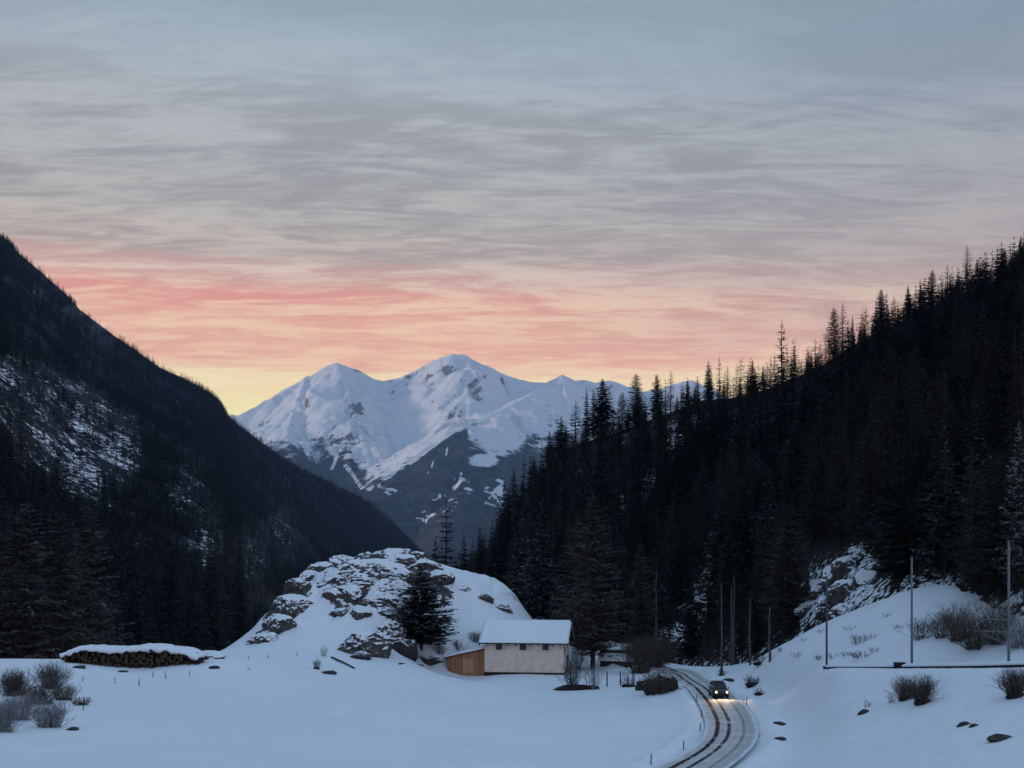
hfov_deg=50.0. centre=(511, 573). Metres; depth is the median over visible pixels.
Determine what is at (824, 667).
mast
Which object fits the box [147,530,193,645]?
spruce tree
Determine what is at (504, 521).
spruce tree
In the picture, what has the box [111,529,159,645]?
spruce tree
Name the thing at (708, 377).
spruce tree
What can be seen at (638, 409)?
spruce tree
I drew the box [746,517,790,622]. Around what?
larch tree
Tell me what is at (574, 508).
spruce tree
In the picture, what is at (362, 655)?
boulder
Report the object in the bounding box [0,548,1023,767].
snowy ground
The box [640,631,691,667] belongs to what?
thicket
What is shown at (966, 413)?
larch tree
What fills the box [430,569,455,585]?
boulder
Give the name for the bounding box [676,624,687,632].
boulder
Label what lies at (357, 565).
boulder
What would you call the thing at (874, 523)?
spruce tree
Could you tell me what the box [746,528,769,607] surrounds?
larch tree
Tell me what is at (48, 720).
shrub
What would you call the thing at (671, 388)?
larch tree
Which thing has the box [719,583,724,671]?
bare trunk
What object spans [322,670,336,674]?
stone
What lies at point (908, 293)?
spruce tree
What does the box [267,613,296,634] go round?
boulder
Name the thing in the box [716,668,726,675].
shrub
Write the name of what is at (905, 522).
spruce tree
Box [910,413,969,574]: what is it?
spruce tree
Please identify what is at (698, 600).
boulder
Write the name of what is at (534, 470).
spruce tree
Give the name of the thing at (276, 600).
boulder
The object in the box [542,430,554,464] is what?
spruce tree
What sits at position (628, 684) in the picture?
shrub
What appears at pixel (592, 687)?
shrub
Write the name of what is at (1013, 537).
larch tree
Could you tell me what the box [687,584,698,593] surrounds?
boulder
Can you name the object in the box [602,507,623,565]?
spruce tree
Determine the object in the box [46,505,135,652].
larch tree
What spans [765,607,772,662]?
bare trunk
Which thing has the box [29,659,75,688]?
shrub
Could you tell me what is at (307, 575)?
boulder
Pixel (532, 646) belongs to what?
barn
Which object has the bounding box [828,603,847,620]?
boulder
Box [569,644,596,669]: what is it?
shrub
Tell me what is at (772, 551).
larch tree
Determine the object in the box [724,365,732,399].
larch tree
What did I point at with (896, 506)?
spruce tree
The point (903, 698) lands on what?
shrub
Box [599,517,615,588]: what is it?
spruce tree
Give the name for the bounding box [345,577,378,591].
boulder
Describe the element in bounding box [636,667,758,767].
road
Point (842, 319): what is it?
larch tree
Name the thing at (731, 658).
bare trunk
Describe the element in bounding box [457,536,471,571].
spruce tree
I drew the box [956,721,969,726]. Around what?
stone
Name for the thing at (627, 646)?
thicket
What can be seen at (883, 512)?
spruce tree
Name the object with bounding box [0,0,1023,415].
sky
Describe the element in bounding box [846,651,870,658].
shrub
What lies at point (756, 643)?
spruce tree
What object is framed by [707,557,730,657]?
larch tree
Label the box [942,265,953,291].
larch tree
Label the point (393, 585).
boulder
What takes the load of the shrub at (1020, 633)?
on the snowy ground
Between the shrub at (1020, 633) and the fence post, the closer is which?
the shrub at (1020, 633)
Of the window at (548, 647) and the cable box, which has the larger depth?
the window at (548, 647)
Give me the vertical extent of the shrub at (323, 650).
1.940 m
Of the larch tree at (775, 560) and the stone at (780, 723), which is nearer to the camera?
the stone at (780, 723)
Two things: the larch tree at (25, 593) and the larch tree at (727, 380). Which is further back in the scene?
the larch tree at (727, 380)
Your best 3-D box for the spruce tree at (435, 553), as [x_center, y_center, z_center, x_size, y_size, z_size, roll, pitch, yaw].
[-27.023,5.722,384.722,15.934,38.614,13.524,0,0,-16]
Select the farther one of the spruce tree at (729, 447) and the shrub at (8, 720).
the spruce tree at (729, 447)
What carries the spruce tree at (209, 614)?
on the snowy ground
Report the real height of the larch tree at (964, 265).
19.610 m
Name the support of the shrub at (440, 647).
on the snowy ground
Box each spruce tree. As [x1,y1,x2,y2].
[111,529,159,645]
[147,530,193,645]
[169,553,215,650]
[193,540,232,650]
[224,538,255,645]
[430,538,440,563]
[431,497,459,567]
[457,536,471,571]
[471,527,486,573]
[478,523,498,576]
[485,485,517,584]
[498,511,539,616]
[507,469,520,508]
[514,494,572,619]
[517,457,529,489]
[527,457,537,478]
[536,521,554,576]
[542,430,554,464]
[545,416,569,455]
[548,557,562,619]
[562,404,587,445]
[562,499,586,564]
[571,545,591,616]
[580,387,592,442]
[583,580,608,650]
[585,379,623,438]
[596,561,617,633]
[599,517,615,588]
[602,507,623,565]
[603,523,620,592]
[608,533,633,610]
[609,569,638,642]
[623,409,631,430]
[627,547,649,624]
[628,390,649,426]
[638,546,670,627]
[646,375,670,418]
[674,580,703,658]
[684,382,692,407]
[695,526,730,627]
[702,360,713,400]
[715,359,723,398]
[715,439,740,505]
[725,539,751,611]
[740,581,766,653]
[742,359,760,386]
[768,321,789,384]
[792,347,797,377]
[850,315,854,344]
[866,435,909,576]
[867,449,902,550]
[869,438,923,582]
[883,484,924,576]
[901,285,911,312]
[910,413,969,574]
[911,420,965,558]
[917,446,941,542]
[935,403,969,502]
[947,398,1003,522]
[957,459,1010,593]
[990,417,1023,588]
[1016,236,1023,261]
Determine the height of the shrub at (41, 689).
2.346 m
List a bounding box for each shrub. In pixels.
[0,666,45,696]
[0,686,46,720]
[0,698,41,732]
[11,682,73,704]
[23,695,76,727]
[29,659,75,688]
[48,680,81,700]
[67,694,91,705]
[313,658,322,669]
[319,645,328,655]
[432,642,450,653]
[453,639,471,650]
[469,630,480,642]
[553,652,590,690]
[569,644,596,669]
[581,663,604,689]
[618,674,638,686]
[635,663,690,695]
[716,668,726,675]
[743,675,759,687]
[751,652,767,665]
[752,688,764,695]
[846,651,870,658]
[850,633,866,644]
[885,674,920,701]
[885,690,895,702]
[897,613,937,640]
[899,672,950,705]
[914,603,961,638]
[915,598,984,641]
[939,609,1003,649]
[952,592,1023,645]
[971,609,1023,648]
[984,665,1023,698]
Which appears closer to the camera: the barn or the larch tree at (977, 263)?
the barn
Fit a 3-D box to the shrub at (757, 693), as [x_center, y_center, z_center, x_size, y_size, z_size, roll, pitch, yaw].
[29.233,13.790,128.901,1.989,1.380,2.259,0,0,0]
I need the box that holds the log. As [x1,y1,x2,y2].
[197,657,208,661]
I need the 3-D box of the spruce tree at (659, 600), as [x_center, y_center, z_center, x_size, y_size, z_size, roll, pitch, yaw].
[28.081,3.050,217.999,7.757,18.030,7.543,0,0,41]
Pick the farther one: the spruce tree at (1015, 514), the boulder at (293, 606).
the boulder at (293, 606)
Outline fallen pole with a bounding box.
[331,656,354,668]
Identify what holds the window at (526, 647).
in the barn
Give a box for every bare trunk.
[654,570,659,644]
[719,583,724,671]
[728,588,732,665]
[729,577,737,664]
[746,598,751,665]
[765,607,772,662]
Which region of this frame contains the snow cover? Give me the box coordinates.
[59,643,207,659]
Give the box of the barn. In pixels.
[444,619,574,675]
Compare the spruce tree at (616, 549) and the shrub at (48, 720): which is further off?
the spruce tree at (616, 549)
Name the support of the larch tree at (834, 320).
on the forested hillside
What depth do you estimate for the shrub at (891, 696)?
90.01 m
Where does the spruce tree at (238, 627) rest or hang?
on the snowy ground
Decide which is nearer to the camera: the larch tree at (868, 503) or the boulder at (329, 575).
the larch tree at (868, 503)
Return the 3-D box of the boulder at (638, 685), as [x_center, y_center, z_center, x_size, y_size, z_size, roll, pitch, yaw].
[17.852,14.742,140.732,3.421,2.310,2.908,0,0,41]
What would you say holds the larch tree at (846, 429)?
on the forested hillside
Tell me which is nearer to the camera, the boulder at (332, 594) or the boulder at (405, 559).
the boulder at (332, 594)
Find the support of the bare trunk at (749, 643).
on the snowy ground
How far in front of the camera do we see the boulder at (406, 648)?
156.27 m
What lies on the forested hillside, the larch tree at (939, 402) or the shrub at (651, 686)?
the larch tree at (939, 402)
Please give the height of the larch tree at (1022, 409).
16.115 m
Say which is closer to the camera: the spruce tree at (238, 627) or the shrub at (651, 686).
the shrub at (651, 686)
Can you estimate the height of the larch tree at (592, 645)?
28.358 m
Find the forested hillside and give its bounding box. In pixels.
[457,298,1023,666]
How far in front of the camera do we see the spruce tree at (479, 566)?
349.76 m
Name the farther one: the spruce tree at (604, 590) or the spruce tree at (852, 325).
the spruce tree at (852, 325)
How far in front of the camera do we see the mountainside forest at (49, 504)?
925.85 m
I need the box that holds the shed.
[598,642,632,667]
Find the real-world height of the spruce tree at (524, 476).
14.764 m
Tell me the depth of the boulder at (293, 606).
165.55 m
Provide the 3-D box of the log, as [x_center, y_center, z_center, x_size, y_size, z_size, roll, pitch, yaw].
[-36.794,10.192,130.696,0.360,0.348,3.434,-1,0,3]
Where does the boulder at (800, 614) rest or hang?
on the forested hillside
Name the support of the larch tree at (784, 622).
on the forested hillside
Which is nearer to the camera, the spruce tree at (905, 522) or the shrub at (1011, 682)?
the shrub at (1011, 682)
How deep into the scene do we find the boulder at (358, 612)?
162.53 m
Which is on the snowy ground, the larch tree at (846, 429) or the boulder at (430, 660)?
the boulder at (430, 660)
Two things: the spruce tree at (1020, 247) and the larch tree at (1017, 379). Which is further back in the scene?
the spruce tree at (1020, 247)
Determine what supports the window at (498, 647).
in the barn
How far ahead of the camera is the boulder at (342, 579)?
168.86 m
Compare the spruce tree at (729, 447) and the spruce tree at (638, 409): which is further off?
the spruce tree at (638, 409)
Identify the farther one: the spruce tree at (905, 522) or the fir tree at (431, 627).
the fir tree at (431, 627)
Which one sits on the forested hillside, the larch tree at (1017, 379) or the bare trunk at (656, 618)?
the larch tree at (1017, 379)
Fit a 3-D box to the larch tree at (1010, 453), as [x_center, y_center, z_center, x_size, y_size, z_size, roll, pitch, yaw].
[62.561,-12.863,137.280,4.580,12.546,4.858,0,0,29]
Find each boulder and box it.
[245,635,255,644]
[254,632,276,643]
[262,616,270,627]
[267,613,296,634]
[271,595,283,607]
[276,594,313,618]
[283,577,309,591]
[299,570,317,580]
[306,561,334,571]
[311,567,345,587]
[321,587,342,601]
[329,555,347,567]
[331,608,347,617]
[333,559,374,572]
[335,583,362,603]
[336,572,368,585]
[337,632,394,658]
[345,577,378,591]
[350,605,371,619]
[350,651,371,659]
[362,590,400,607]
[368,577,411,596]
[370,558,407,575]
[375,607,395,619]
[375,619,407,639]
[382,548,407,558]
[387,553,416,565]
[389,569,412,583]
[392,637,417,661]
[406,559,442,571]
[411,551,424,559]
[419,655,442,665]
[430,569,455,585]
[457,585,470,591]
[478,593,493,603]
[495,602,512,613]
[635,680,644,690]
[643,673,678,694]
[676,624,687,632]
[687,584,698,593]
[693,595,705,609]
[794,599,813,618]
[807,578,821,599]
[815,595,830,620]
[821,565,834,593]
[828,579,852,606]
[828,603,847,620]
[830,555,859,580]
[851,568,876,589]
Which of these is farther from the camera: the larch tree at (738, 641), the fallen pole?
the larch tree at (738, 641)
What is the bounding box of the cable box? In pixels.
[893,662,905,668]
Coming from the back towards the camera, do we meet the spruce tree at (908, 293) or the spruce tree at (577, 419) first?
the spruce tree at (908, 293)
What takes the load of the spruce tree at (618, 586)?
on the forested hillside
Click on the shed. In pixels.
(605, 660)
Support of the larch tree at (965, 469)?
on the forested hillside
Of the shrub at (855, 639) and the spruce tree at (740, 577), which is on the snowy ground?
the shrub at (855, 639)
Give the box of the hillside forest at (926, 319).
[441,235,1023,652]
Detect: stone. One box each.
[66,727,78,730]
[73,665,85,668]
[208,665,219,668]
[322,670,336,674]
[722,678,733,681]
[773,721,785,725]
[774,737,786,740]
[857,709,868,714]
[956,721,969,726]
[986,733,1011,741]
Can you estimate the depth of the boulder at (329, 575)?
170.89 m
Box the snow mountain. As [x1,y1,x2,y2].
[230,354,726,565]
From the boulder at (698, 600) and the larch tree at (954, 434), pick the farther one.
the boulder at (698, 600)
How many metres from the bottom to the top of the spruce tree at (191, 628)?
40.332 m
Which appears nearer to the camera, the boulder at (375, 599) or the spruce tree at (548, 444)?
the boulder at (375, 599)
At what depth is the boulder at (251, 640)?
157.47 m
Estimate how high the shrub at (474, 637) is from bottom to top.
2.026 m
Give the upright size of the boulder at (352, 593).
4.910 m
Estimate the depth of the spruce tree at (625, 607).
213.67 m
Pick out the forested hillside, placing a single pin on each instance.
(876, 587)
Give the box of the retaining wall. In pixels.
[826,661,1023,668]
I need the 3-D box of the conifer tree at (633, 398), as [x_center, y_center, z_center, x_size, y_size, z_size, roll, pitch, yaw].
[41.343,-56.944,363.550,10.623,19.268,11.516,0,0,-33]
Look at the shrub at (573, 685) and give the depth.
144.10 m
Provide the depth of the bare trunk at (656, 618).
182.95 m
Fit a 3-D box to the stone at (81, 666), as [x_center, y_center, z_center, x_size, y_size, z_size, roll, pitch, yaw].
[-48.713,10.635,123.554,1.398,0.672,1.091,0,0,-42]
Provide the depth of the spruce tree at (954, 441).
151.21 m
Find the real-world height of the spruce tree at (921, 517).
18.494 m
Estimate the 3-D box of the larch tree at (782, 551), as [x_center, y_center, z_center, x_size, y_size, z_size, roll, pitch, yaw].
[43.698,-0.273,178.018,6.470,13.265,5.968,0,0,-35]
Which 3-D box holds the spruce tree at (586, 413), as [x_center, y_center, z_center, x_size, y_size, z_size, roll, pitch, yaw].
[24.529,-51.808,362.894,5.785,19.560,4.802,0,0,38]
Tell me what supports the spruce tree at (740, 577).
on the forested hillside
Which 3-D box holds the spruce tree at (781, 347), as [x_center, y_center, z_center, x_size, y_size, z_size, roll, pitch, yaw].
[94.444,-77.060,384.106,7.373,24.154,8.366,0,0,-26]
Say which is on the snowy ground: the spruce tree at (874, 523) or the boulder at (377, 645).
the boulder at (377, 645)
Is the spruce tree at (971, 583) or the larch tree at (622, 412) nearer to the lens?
the spruce tree at (971, 583)
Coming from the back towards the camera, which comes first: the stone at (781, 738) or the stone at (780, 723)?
the stone at (780, 723)
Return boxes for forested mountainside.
[0,240,419,653]
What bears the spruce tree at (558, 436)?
on the forested hillside
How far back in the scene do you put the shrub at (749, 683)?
136.23 m
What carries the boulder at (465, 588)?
on the snowy ground
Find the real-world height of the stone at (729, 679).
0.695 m
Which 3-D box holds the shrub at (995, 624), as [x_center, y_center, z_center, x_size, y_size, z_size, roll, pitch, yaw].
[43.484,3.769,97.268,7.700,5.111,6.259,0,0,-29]
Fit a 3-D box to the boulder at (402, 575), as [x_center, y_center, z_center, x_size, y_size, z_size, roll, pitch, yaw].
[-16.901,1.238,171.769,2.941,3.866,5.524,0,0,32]
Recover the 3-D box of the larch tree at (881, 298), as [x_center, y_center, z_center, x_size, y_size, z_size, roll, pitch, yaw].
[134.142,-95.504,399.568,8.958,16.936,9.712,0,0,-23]
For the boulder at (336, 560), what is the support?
on the snowy ground
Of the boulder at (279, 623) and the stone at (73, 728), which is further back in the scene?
the boulder at (279, 623)
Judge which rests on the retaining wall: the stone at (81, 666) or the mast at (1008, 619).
the mast at (1008, 619)
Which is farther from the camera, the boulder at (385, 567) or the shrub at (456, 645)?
the boulder at (385, 567)
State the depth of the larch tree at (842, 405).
221.90 m
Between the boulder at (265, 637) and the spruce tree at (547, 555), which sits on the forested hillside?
the spruce tree at (547, 555)
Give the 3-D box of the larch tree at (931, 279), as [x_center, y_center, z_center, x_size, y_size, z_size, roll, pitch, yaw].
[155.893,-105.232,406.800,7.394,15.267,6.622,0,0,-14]
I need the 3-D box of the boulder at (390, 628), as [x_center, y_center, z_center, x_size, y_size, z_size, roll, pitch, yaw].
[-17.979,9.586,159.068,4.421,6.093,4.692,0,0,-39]
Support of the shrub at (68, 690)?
on the snowy ground
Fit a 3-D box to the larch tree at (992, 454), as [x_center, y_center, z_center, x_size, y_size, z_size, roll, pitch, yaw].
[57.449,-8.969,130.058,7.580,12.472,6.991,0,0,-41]
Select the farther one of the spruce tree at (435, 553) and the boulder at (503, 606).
the spruce tree at (435, 553)
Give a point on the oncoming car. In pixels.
(717, 688)
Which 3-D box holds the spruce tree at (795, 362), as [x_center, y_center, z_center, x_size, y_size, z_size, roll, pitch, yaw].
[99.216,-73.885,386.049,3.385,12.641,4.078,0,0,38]
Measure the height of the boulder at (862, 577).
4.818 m
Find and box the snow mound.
[201,650,225,658]
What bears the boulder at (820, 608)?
on the forested hillside
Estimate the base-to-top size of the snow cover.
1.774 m
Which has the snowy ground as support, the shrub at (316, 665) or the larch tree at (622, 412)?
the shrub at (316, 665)
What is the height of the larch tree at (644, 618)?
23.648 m
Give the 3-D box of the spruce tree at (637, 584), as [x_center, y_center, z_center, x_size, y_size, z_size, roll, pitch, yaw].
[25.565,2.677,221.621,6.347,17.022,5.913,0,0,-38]
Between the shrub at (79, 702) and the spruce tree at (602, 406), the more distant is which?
the spruce tree at (602, 406)
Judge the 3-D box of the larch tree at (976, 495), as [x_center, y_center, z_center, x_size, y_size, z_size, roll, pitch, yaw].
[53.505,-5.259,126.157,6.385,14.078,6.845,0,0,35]
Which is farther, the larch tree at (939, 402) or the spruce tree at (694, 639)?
the spruce tree at (694, 639)
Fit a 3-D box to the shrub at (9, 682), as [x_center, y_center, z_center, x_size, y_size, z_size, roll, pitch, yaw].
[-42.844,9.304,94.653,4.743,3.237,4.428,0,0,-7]
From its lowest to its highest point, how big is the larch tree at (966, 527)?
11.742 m
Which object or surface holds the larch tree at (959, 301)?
on the forested hillside
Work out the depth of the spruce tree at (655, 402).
365.47 m
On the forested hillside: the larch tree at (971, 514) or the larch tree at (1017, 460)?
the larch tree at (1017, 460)
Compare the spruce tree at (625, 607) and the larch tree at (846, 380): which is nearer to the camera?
the spruce tree at (625, 607)
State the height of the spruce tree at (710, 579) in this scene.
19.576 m
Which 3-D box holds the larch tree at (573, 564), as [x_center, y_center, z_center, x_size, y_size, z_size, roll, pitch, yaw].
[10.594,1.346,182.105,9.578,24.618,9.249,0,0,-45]
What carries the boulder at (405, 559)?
on the snowy ground
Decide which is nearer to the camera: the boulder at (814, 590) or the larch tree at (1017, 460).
the larch tree at (1017, 460)
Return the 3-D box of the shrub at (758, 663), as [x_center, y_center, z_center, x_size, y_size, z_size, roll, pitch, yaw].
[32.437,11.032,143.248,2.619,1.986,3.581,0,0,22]
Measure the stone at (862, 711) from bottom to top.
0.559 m
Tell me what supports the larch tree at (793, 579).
on the forested hillside
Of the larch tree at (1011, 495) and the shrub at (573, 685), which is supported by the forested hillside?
the larch tree at (1011, 495)
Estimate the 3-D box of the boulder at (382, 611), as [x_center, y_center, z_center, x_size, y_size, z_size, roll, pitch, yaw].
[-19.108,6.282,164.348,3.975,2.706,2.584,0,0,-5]
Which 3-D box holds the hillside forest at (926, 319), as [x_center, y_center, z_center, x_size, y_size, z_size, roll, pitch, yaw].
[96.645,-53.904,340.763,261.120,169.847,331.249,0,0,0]
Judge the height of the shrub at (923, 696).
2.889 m
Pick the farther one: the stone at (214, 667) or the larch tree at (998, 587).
the stone at (214, 667)
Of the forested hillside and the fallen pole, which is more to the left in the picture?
the fallen pole
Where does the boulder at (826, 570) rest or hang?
on the forested hillside
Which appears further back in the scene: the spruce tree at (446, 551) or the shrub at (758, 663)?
the spruce tree at (446, 551)
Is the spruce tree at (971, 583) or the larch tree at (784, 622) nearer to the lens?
the spruce tree at (971, 583)
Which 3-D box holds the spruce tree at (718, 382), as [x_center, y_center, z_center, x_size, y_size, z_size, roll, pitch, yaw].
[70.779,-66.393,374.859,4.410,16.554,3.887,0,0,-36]
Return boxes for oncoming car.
[708,680,728,697]
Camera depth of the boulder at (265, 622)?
165.38 m
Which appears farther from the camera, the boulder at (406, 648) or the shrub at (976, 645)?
the boulder at (406, 648)
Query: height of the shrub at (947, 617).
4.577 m
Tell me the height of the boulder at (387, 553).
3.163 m
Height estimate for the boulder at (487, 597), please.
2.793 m
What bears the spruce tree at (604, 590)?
on the forested hillside
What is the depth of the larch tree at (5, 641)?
200.16 m
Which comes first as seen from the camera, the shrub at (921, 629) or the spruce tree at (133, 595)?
the shrub at (921, 629)
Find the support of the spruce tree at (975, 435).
on the forested hillside
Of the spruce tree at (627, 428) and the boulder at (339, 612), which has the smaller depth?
the boulder at (339, 612)
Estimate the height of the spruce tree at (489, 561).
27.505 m
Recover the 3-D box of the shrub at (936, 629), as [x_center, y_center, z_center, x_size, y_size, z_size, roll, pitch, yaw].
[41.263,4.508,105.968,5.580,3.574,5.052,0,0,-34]
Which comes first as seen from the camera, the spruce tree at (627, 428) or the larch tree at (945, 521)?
the larch tree at (945, 521)
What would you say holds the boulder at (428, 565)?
on the snowy ground
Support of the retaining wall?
on the snowy ground
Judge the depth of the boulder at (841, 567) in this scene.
160.72 m
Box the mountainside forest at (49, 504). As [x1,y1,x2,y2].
[0,233,443,657]
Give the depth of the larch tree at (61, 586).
214.40 m
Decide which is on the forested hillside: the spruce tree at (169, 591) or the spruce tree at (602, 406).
the spruce tree at (602, 406)
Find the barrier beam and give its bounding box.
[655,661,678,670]
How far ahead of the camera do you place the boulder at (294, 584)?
172.64 m
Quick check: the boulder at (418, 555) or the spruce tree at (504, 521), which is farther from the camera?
the spruce tree at (504, 521)
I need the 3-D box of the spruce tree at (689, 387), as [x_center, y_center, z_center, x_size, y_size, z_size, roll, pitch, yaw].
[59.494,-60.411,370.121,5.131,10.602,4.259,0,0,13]
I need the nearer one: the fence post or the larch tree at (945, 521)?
the larch tree at (945, 521)
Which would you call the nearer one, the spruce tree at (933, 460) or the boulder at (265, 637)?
the spruce tree at (933, 460)
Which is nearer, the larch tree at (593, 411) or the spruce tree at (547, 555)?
the spruce tree at (547, 555)
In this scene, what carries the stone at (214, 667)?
on the snowy ground
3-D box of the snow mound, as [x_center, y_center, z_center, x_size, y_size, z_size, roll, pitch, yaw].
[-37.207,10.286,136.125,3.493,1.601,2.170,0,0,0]
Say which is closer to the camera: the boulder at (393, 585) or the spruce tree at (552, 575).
the boulder at (393, 585)
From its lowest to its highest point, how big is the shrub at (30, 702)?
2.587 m
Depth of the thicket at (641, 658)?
159.84 m
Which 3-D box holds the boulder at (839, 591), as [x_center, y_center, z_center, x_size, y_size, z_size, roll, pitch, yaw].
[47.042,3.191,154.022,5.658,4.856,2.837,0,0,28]
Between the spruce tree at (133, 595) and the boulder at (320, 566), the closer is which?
the boulder at (320, 566)
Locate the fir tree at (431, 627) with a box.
[385,566,458,650]
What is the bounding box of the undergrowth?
[581,390,1023,661]
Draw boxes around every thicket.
[610,634,642,664]
[610,634,678,673]
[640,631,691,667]
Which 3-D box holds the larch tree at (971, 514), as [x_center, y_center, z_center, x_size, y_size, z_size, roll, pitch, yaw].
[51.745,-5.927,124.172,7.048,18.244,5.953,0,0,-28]
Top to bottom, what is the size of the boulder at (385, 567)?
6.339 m
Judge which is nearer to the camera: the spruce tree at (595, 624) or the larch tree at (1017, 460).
the larch tree at (1017, 460)
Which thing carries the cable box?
on the snowy ground
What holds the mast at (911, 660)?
on the snowy ground
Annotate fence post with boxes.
[606,671,607,686]
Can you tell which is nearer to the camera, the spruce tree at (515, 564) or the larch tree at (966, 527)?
the larch tree at (966, 527)
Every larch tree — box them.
[0,499,92,658]
[0,520,42,658]
[1,511,124,658]
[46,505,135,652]
[545,492,631,668]
[549,512,604,647]
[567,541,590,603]
[587,390,600,440]
[612,393,631,431]
[619,544,664,645]
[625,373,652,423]
[665,373,677,413]
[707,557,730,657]
[723,582,752,656]
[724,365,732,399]
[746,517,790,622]
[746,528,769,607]
[747,508,782,613]
[755,503,820,630]
[763,545,806,642]
[764,534,799,602]
[818,381,863,466]
[820,309,845,352]
[827,401,858,481]
[832,373,855,440]
[834,303,851,350]
[836,424,896,550]
[870,289,890,320]
[907,371,965,481]
[918,399,980,526]
[922,445,964,578]
[926,271,938,301]
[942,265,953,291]
[943,445,988,593]
[951,468,992,580]
[951,489,984,570]
[952,281,974,340]
[953,449,979,535]
[960,248,973,286]
[960,398,984,453]
[963,451,1022,601]
[967,447,1021,523]
[974,259,982,277]
[991,432,1023,606]
[993,364,1023,456]
[996,423,1023,504]
[1001,374,1023,483]
[1005,465,1023,539]
[1006,417,1023,527]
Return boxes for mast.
[823,576,827,668]
[910,557,912,662]
[975,541,1023,660]
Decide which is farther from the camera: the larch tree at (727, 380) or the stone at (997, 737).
the larch tree at (727, 380)
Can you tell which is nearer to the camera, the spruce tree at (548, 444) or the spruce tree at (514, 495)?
the spruce tree at (548, 444)
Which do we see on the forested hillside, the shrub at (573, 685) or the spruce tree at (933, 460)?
the spruce tree at (933, 460)
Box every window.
[495,644,506,650]
[519,644,530,650]
[542,644,552,650]
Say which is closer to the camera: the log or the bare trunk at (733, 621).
the log
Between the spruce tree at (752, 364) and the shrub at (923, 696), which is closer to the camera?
the shrub at (923, 696)
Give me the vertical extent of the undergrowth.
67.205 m

